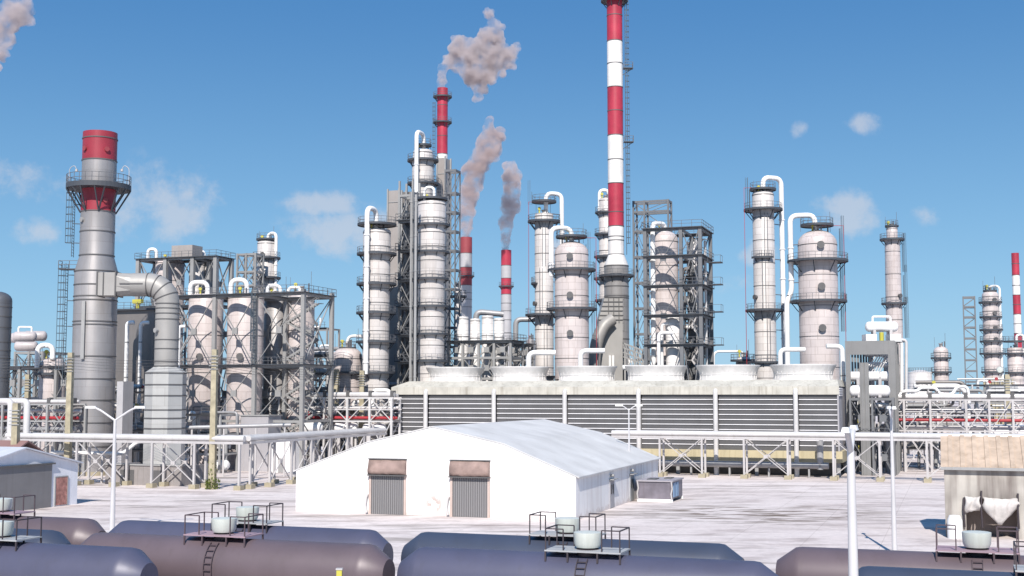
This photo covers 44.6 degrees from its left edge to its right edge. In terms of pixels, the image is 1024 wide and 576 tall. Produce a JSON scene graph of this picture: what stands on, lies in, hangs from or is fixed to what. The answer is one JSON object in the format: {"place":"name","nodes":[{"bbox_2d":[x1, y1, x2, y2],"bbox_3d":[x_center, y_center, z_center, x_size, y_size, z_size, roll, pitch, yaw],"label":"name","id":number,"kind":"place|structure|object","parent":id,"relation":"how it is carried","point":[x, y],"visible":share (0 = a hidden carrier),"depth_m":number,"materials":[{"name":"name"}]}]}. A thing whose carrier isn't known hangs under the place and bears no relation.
{"place":"outdoors","nodes":[
{"label":"outdoors","id":0,"kind":"place"},
{"bbox_2d":[387,189,400,435],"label":"lift tower","id":1,"kind":"structure","parent":0,"point":[392,203],"depth_m":232.62,"materials":[{"name":"metal"}]},
{"bbox_2d":[0,0,1023,396],"label":"sky","id":2,"kind":"structure","parent":0,"point":[234,121],"materials":[{"name":"blue"}]},
{"bbox_2d":[17,397,1023,575],"bbox_3d":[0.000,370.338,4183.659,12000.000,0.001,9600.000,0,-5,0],"label":"ground","id":3,"kind":"structure","parent":0,"point":[767,521],"depth_m":126.71,"materials":[{"name":"concrete"}]},
{"bbox_2d":[0,292,12,435],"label":"dark stack","id":4,"kind":"object","parent":3,"relation":"on","point":[6,307],"visible":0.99,"depth_m":190.97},
{"bbox_2d":[9,403,20,444],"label":"utility pole","id":5,"kind":"object","parent":3,"relation":"on","point":[15,424],"visible":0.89,"depth_m":147.84,"materials":[{"name":"brown wood"}]},
{"bbox_2d":[10,398,30,432],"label":"riser pipe","id":6,"kind":"object","parent":3,"relation":"on","point":[25,402],"visible":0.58,"depth_m":170.70,"materials":[{"name":"metal"}]},
{"bbox_2d":[9,358,66,454],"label":"support deck","id":7,"kind":"structure","parent":3,"relation":"on","point":[15,380],"depth_m":204.07,"materials":[{"name":"grey metal"}]},
{"bbox_2d":[13,351,67,423],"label":"support deck","id":8,"kind":"structure","parent":3,"relation":"on","point":[29,354],"depth_m":220.96,"materials":[{"name":"grey metal"}]},
{"bbox_2d":[0,447,82,509],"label":"storage shed","id":9,"kind":"structure","parent":3,"relation":"on","point":[48,479],"depth_m":132.12,"materials":[{"name":"metal"}]},
{"bbox_2d":[0,464,51,509],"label":"sliding door","id":10,"kind":"structure","parent":9,"relation":"in","point":[28,480],"depth_m":130.87,"materials":[{"name":"metal"}]},
{"bbox_2d":[54,475,68,506],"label":"door","id":11,"kind":"structure","parent":9,"relation":"in","point":[60,482],"depth_m":135.42,"materials":[{"name":"metal"}]},
{"bbox_2d":[0,398,86,475],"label":"pipe bridge","id":12,"kind":"structure","parent":3,"relation":"on","point":[47,419],"depth_m":185.05,"materials":[{"name":"metal"}]},
{"bbox_2d":[34,343,66,456],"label":"process vessel","id":13,"kind":"object","parent":3,"relation":"on","point":[45,377],"visible":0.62,"depth_m":202.47,"materials":[{"name":"metal"}]},
{"bbox_2d":[64,353,73,458],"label":"utility pole","id":14,"kind":"object","parent":3,"relation":"on","point":[69,406],"visible":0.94,"depth_m":170.03,"materials":[{"name":"brown wood"}]},
{"bbox_2d":[55,130,130,475],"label":"grey chimney","id":15,"kind":"object","parent":3,"relation":"on","point":[98,187],"visible":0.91,"depth_m":188.54,"materials":[{"name":"metal"}]},
{"bbox_2d":[51,443,141,482],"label":"overhead pipe","id":16,"kind":"object","parent":3,"relation":"on","point":[131,446],"visible":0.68,"depth_m":170.47,"materials":[{"name":"metal"}]},
{"bbox_2d":[85,406,144,531],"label":"lamp post","id":17,"kind":"object","parent":3,"relation":"on","point":[112,503],"visible":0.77,"depth_m":109.11,"materials":[{"name":"metal"}]},
{"bbox_2d":[116,381,133,462],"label":"tall panel","id":18,"kind":"object","parent":3,"relation":"on","point":[124,404],"visible":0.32,"depth_m":185.26,"materials":[{"name":"metal"}]},
{"bbox_2d":[2,432,254,490],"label":"pipe trestle","id":19,"kind":"object","parent":3,"relation":"on","point":[127,439],"visible":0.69,"depth_m":163.55,"materials":[{"name":"metal"}]},
{"bbox_2d":[114,379,144,462],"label":"process unit","id":20,"kind":"object","parent":3,"relation":"on","point":[138,427],"visible":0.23,"depth_m":204.87,"materials":[{"name":"grey metal"}]},
{"bbox_2d":[114,299,154,463],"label":"dark cladding block","id":21,"kind":"structure","parent":3,"relation":"on","point":[137,315],"depth_m":217.25,"materials":[{"name":"metal"}]},
{"bbox_2d":[96,271,186,464],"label":"flue duct","id":22,"kind":"object","parent":3,"relation":"on","point":[165,395],"visible":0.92,"depth_m":182.38,"materials":[{"name":"metal"}]},
{"bbox_2d":[136,321,148,461],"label":"standpipe","id":23,"kind":"object","parent":3,"relation":"on","point":[141,324],"visible":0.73,"depth_m":213.40,"materials":[{"name":"white metal"}]},
{"bbox_2d":[105,462,208,485],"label":"retaining block","id":24,"kind":"structure","parent":3,"relation":"on","point":[138,473],"depth_m":166.48,"materials":[{"name":"concrete"}]},
{"bbox_2d":[146,247,184,364],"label":"process vessel","id":25,"kind":"object","parent":3,"relation":"on","point":[178,267],"visible":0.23,"depth_m":250.23,"materials":[{"name":"metal"}]},
{"bbox_2d":[133,245,235,456],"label":"steel structure","id":26,"kind":"object","parent":3,"relation":"on","point":[190,254],"visible":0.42,"depth_m":247.13,"materials":[{"name":"metal"}]},
{"bbox_2d":[187,280,223,463],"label":"process vessel","id":27,"kind":"object","parent":3,"relation":"on","point":[197,309],"visible":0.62,"depth_m":206.50,"materials":[{"name":"metal"}]},
{"bbox_2d":[204,349,219,489],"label":"utility pole","id":28,"kind":"object","parent":3,"relation":"on","point":[211,482],"visible":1,"depth_m":159.83,"materials":[{"name":"brown wood"}]},
{"bbox_2d":[185,406,239,472],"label":"process unit","id":29,"kind":"object","parent":3,"relation":"on","point":[194,417],"visible":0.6,"depth_m":194.56,"materials":[{"name":"metal"}]},
{"bbox_2d":[185,423,291,475],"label":"overhead pipe","id":30,"kind":"object","parent":3,"relation":"on","point":[231,426],"visible":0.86,"depth_m":184.65,"materials":[{"name":"metal"}]},
{"bbox_2d":[226,277,263,468],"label":"process vessel","id":31,"kind":"object","parent":3,"relation":"on","point":[237,308],"visible":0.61,"depth_m":203.86,"materials":[{"name":"metal"}]},
{"bbox_2d":[236,253,264,413],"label":"steel structure","id":32,"kind":"object","parent":3,"relation":"on","point":[254,271],"visible":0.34,"depth_m":257.00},
{"bbox_2d":[176,284,336,467],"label":"steel structure","id":33,"kind":"object","parent":3,"relation":"on","point":[285,298],"visible":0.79,"depth_m":202.54,"materials":[{"name":"metal"}]},
{"bbox_2d":[239,414,282,471],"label":"switch house","id":34,"kind":"structure","parent":3,"relation":"on","point":[263,448],"depth_m":196.93,"materials":[{"name":"metal"}]},
{"bbox_2d":[252,232,280,386],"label":"process column","id":35,"kind":"structure","parent":3,"relation":"on","point":[267,246],"depth_m":261.87,"materials":[{"name":"metal"}]},
{"bbox_2d":[262,284,284,414],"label":"process vessel","id":36,"kind":"object","parent":3,"relation":"on","point":[272,307],"visible":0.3,"depth_m":210.97,"materials":[{"name":"metal"}]},
{"bbox_2d":[271,440,304,472],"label":"pump house","id":37,"kind":"structure","parent":3,"relation":"on","point":[279,448],"depth_m":193.98,"materials":[{"name":"white paint"}]},
{"bbox_2d":[286,271,314,461],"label":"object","id":38,"kind":"object","parent":3,"relation":"on","point":[293,337],"visible":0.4,"depth_m":209.12,"materials":[{"name":"metal"}]},
{"bbox_2d":[235,428,386,486],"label":"pipe trestle","id":39,"kind":"object","parent":3,"relation":"on","point":[272,439],"visible":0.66,"depth_m":172.67,"materials":[{"name":"metal"}]},
{"bbox_2d":[313,346,338,457],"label":"process unit","id":40,"kind":"object","parent":3,"relation":"on","point":[317,353],"visible":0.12,"depth_m":223.72,"materials":[{"name":"grey metal"}]},
{"bbox_2d":[262,391,401,458],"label":"pipe bridge","id":41,"kind":"structure","parent":3,"relation":"on","point":[369,396],"depth_m":204.90,"materials":[{"name":"metal"}]},
{"bbox_2d":[327,334,361,451],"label":"process vessel","id":42,"kind":"object","parent":3,"relation":"on","point":[348,357],"visible":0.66,"depth_m":218.32,"materials":[{"name":"metal"}]},
{"bbox_2d":[356,206,396,439],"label":"process column","id":43,"kind":"structure","parent":3,"relation":"on","point":[376,284],"depth_m":215.34,"materials":[{"name":"metal"}]},
{"bbox_2d":[394,180,422,384],"bbox_3d":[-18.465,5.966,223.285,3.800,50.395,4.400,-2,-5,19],"label":"stair tower","id":44,"kind":"structure","parent":3,"relation":"on","point":[405,220],"depth_m":223.16,"materials":[{"name":"grey metal"}]},
{"bbox_2d":[409,192,412,380],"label":"standpipe","id":45,"kind":"object","parent":3,"relation":"on","point":[410,299],"visible":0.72,"depth_m":212.52,"materials":[{"name":"grey metal"}]},
{"bbox_2d":[413,194,417,380],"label":"standpipe","id":46,"kind":"object","parent":3,"relation":"on","point":[415,285],"visible":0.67,"depth_m":211.63,"materials":[{"name":"metal"}]},
{"bbox_2d":[407,130,438,195],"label":"process column","id":47,"kind":"structure","parent":3,"relation":"on","point":[422,161],"depth_m":246.90,"materials":[{"name":"metal"}]},
{"bbox_2d":[416,183,449,380],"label":"process column","id":48,"kind":"structure","parent":3,"relation":"on","point":[432,252],"depth_m":214.99,"materials":[{"name":"metal"}]},
{"bbox_2d":[432,87,451,179],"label":"striped stack","id":49,"kind":"object","parent":3,"relation":"on","point":[442,97],"visible":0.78,"depth_m":333.94,"materials":[{"name":"metal"}]},
{"bbox_2d":[436,156,451,364],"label":"lift tower","id":50,"kind":"structure","parent":3,"relation":"on","point":[443,164],"depth_m":254.72,"materials":[{"name":"metal"}]},
{"bbox_2d":[444,169,460,366],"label":"lattice mast","id":51,"kind":"object","parent":3,"relation":"on","point":[454,213],"visible":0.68,"depth_m":238.05,"materials":[{"name":"metal"}]},
{"bbox_2d":[457,316,468,366],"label":"process vessel","id":52,"kind":"object","parent":3,"relation":"on","point":[462,327],"visible":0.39,"depth_m":228.22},
{"bbox_2d":[458,237,473,364],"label":"striped stack","id":53,"kind":"object","parent":3,"relation":"on","point":[466,276],"visible":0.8,"depth_m":385.20,"materials":[{"name":"metal"}]},
{"bbox_2d":[470,318,479,366],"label":"process vessel","id":54,"kind":"object","parent":3,"relation":"on","point":[474,328],"visible":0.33,"depth_m":228.32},
{"bbox_2d":[293,419,660,519],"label":"warehouse","id":55,"kind":"structure","parent":3,"relation":"on","point":[522,469],"depth_m":125.44,"materials":[{"name":"metal"}]},
{"bbox_2d":[364,458,406,514],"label":"roller door","id":56,"kind":"structure","parent":55,"relation":"in","point":[387,476],"depth_m":125.80,"materials":[{"name":"metal"}]},
{"bbox_2d":[445,459,490,517],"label":"roller door","id":57,"kind":"structure","parent":55,"relation":"in","point":[469,496],"depth_m":122.97,"materials":[{"name":"metal"}]},
{"bbox_2d":[444,333,526,380],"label":"support deck","id":58,"kind":"structure","parent":3,"relation":"on","point":[492,350],"depth_m":222.53,"materials":[{"name":"grey metal"}]},
{"bbox_2d":[481,315,493,380],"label":"process vessel","id":59,"kind":"object","parent":3,"relation":"on","point":[488,325],"visible":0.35,"depth_m":228.18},
{"bbox_2d":[499,250,513,365],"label":"striped stack","id":60,"kind":"object","parent":3,"relation":"on","point":[506,286],"visible":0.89,"depth_m":375.03,"materials":[{"name":"metal"}]},
{"bbox_2d":[525,191,564,380],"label":"process column","id":61,"kind":"structure","parent":3,"relation":"on","point":[544,221],"depth_m":235.50,"materials":[{"name":"metal"}]},
{"bbox_2d":[546,226,596,380],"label":"process column","id":62,"kind":"structure","parent":3,"relation":"on","point":[571,270],"depth_m":214.26,"materials":[{"name":"metal"}]},
{"bbox_2d":[593,188,607,309],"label":"process column","id":63,"kind":"structure","parent":3,"relation":"on","point":[601,213],"depth_m":265.66,"materials":[{"name":"metal"}]},
{"bbox_2d":[599,0,633,380],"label":"striped stack","id":64,"kind":"object","parent":3,"relation":"on","point":[615,276],"visible":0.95,"depth_m":241.83,"materials":[{"name":"metal"}]},
{"bbox_2d":[589,297,643,380],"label":"breeching duct","id":65,"kind":"object","parent":3,"relation":"on","point":[610,328],"visible":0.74,"depth_m":226.35,"materials":[{"name":"metal"}]},
{"bbox_2d":[391,364,846,477],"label":"cooling tower","id":66,"kind":"structure","parent":3,"relation":"on","point":[800,398],"depth_m":192.37,"materials":[{"name":"metal"}]},
{"bbox_2d":[622,221,678,369],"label":"process vessel","id":67,"kind":"object","parent":3,"relation":"on","point":[663,297],"visible":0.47,"depth_m":217.62,"materials":[{"name":"metal"}]},
{"bbox_2d":[636,477,683,501],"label":"plant enclosure","id":68,"kind":"object","parent":3,"relation":"on","point":[659,489],"visible":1,"depth_m":140.76,"materials":[{"name":"white paint"}]},
{"bbox_2d":[666,317,679,364],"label":"process vessel","id":69,"kind":"object","parent":3,"relation":"on","point":[671,354],"visible":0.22,"depth_m":213.89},
{"bbox_2d":[641,219,723,379],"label":"steel structure","id":70,"kind":"object","parent":3,"relation":"on","point":[699,259],"visible":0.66,"depth_m":214.01,"materials":[{"name":"metal"}]},
{"bbox_2d":[683,266,709,379],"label":"process unit","id":71,"kind":"object","parent":3,"relation":"on","point":[685,307],"visible":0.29,"depth_m":221.05,"materials":[{"name":"metal"}]},
{"bbox_2d":[714,339,754,364],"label":"pipe","id":72,"kind":"object","parent":3,"relation":"on","point":[739,360],"visible":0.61,"depth_m":239.35,"materials":[{"name":"metal"}]},
{"bbox_2d":[744,175,785,379],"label":"process column","id":73,"kind":"structure","parent":3,"relation":"on","point":[762,210],"depth_m":227.68,"materials":[{"name":"metal"}]},
{"bbox_2d":[784,213,847,379],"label":"process column","id":74,"kind":"structure","parent":3,"relation":"on","point":[817,261],"depth_m":210.27,"materials":[{"name":"metal"}]},
{"bbox_2d":[611,430,1023,482],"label":"pipe trestle","id":75,"kind":"object","parent":3,"relation":"on","point":[834,437],"visible":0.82,"depth_m":178.63,"materials":[{"name":"metal"}]},
{"bbox_2d":[826,344,846,471],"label":"standpipe","id":76,"kind":"object","parent":3,"relation":"on","point":[842,357],"visible":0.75,"depth_m":195.47,"materials":[{"name":"metal"}]},
{"bbox_2d":[841,425,858,575],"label":"lamp post","id":77,"kind":"object","parent":3,"relation":"on","point":[850,432],"visible":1,"depth_m":49.27,"materials":[{"name":"metal"}]},
{"bbox_2d":[845,340,901,475],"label":"portal structure","id":78,"kind":"object","parent":3,"relation":"on","point":[890,348],"visible":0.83,"depth_m":190.55,"materials":[{"name":"metal"}]},
{"bbox_2d":[851,371,888,384],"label":"horizontal drum","id":79,"kind":"object","parent":78,"relation":"on","point":[873,375],"visible":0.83,"depth_m":191.23,"materials":[{"name":"white paint"}]},
{"bbox_2d":[865,316,897,334],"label":"horizontal drum","id":80,"kind":"object","parent":78,"relation":"on","point":[889,327],"visible":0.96,"depth_m":199.58,"materials":[{"name":"white paint"}]},
{"bbox_2d":[849,397,897,475],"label":"support deck","id":81,"kind":"structure","parent":3,"relation":"on","point":[882,418],"depth_m":186.83,"materials":[{"name":"metal"}]},
{"bbox_2d":[849,385,889,396],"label":"horizontal drum","id":82,"kind":"object","parent":81,"relation":"on","point":[877,390],"visible":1,"depth_m":187.09,"materials":[{"name":"white paint"}]},
{"bbox_2d":[886,406,896,549],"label":"lamp post","id":83,"kind":"object","parent":3,"relation":"on","point":[893,510],"visible":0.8,"depth_m":94.60,"materials":[{"name":"metal"}]},
{"bbox_2d":[880,213,908,452],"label":"process column","id":84,"kind":"structure","parent":3,"relation":"on","point":[893,303],"depth_m":261.99,"materials":[{"name":"metal"}]},
{"bbox_2d":[889,392,947,468],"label":"process unit","id":85,"kind":"object","parent":3,"relation":"on","point":[911,445],"visible":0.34,"depth_m":205.47,"materials":[{"name":"metal"}]},
{"bbox_2d":[908,368,932,432],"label":"storage tank","id":86,"kind":"object","parent":3,"relation":"on","point":[914,375],"visible":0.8,"depth_m":296.92,"materials":[{"name":"metal"}]},
{"bbox_2d":[901,380,965,458],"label":"process unit","id":87,"kind":"object","parent":3,"relation":"on","point":[950,405],"visible":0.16,"depth_m":235.99,"materials":[{"name":"grey metal"}]},
{"bbox_2d":[899,385,970,469],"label":"overhead pipe","id":88,"kind":"object","parent":3,"relation":"on","point":[936,389],"visible":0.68,"depth_m":200.09,"materials":[{"name":"metal"}]},
{"bbox_2d":[931,340,951,432],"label":"process column","id":89,"kind":"structure","parent":3,"relation":"on","point":[941,369],"depth_m":298.10,"materials":[{"name":"metal"}]},
{"bbox_2d":[876,392,1023,471],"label":"pipe bridge","id":90,"kind":"structure","parent":3,"relation":"on","point":[965,397],"depth_m":194.39,"materials":[{"name":"metal"}]},
{"bbox_2d":[935,385,991,432],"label":"process unit","id":91,"kind":"object","parent":3,"relation":"on","point":[981,391],"visible":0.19,"depth_m":216.53,"materials":[{"name":"grey metal"}]},
{"bbox_2d":[962,296,978,414],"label":"lattice mast","id":92,"kind":"object","parent":3,"relation":"on","point":[973,317],"visible":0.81,"depth_m":285.68,"materials":[{"name":"metal"}]},
{"bbox_2d":[941,435,1023,539],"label":"service shed","id":93,"kind":"structure","parent":3,"relation":"on","point":[984,482],"depth_m":105.59,"materials":[{"name":"beige metal"}]},
{"bbox_2d":[956,377,1023,433],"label":"process unit","id":94,"kind":"object","parent":3,"relation":"on","point":[987,381],"visible":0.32,"depth_m":248.18,"materials":[{"name":"metal"}]},
{"bbox_2d":[978,277,1004,380],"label":"process column","id":95,"kind":"structure","parent":3,"relation":"on","point":[992,341],"depth_m":290.74,"materials":[{"name":"metal"}]},
{"bbox_2d":[980,385,1023,433],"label":"process unit","id":96,"kind":"object","parent":3,"relation":"on","point":[1015,389],"visible":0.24,"depth_m":220.90,"materials":[{"name":"metal"}]},
{"bbox_2d":[1003,334,1023,433],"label":"process column","id":97,"kind":"structure","parent":3,"relation":"on","point":[1015,361],"depth_m":297.98,"materials":[{"name":"metal"}]},
{"bbox_2d":[1011,253,1021,347],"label":"striped stack","id":98,"kind":"object","parent":3,"relation":"on","point":[1016,293],"visible":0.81,"depth_m":332.31,"materials":[{"name":"metal"}]},
{"bbox_2d":[632,199,672,364],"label":"lattice tower","id":99,"kind":"structure","parent":0,"point":[643,213],"depth_m":253.94,"materials":[{"name":"metal"}]},
{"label":"railway track","id":100,"kind":"object","parent":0,"visible":0},
{"bbox_2d":[0,494,105,544],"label":"tank car","id":101,"kind":"object","parent":100,"relation":"on","point":[76,531],"visible":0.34,"depth_m":78.76,"materials":[{"name":"black metal"}]},
{"bbox_2d":[109,501,392,560],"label":"tank car","id":102,"kind":"object","parent":100,"relation":"on","point":[342,535],"visible":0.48,"depth_m":73.85,"materials":[{"name":"blue metal"}]},
{"bbox_2d":[401,511,743,560],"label":"tank car","id":103,"kind":"object","parent":100,"relation":"on","point":[637,547],"visible":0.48,"depth_m":67.87,"materials":[{"name":"blue metal"}]},
{"bbox_2d":[776,524,1023,575],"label":"tank car","id":104,"kind":"object","parent":100,"relation":"on","point":[823,561],"visible":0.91,"depth_m":61.64,"materials":[{"name":"purple metal"}]},
{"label":"railway track","id":105,"kind":"object","parent":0,"visible":0},
{"bbox_2d":[11,528,70,543],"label":"tank car","id":106,"kind":"object","parent":105,"relation":"on","point":[53,536],"visible":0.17,"depth_m":71.59,"materials":[{"name":"blue metal"}]},
{"bbox_2d":[80,512,394,575],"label":"tank car","id":107,"kind":"object","parent":105,"relation":"on","point":[224,548],"visible":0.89,"depth_m":66.52,"materials":[{"name":"purple metal"}]},
{"bbox_2d":[397,524,777,575],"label":"tank car","id":108,"kind":"object","parent":105,"relation":"on","point":[589,556],"visible":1,"depth_m":60.84,"materials":[{"name":"black metal"}]},
{"bbox_2d":[858,541,1023,575],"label":"tank car","id":109,"kind":"object","parent":105,"relation":"on","point":[882,571],"visible":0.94,"depth_m":55.60,"materials":[{"name":"blue metal"}]},
{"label":"railway track","id":110,"kind":"object","parent":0,"visible":0},
{"bbox_2d":[0,516,157,575],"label":"tank car","id":111,"kind":"object","parent":110,"relation":"on","point":[23,558],"visible":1,"depth_m":63.86,"materials":[{"name":"blue metal"}]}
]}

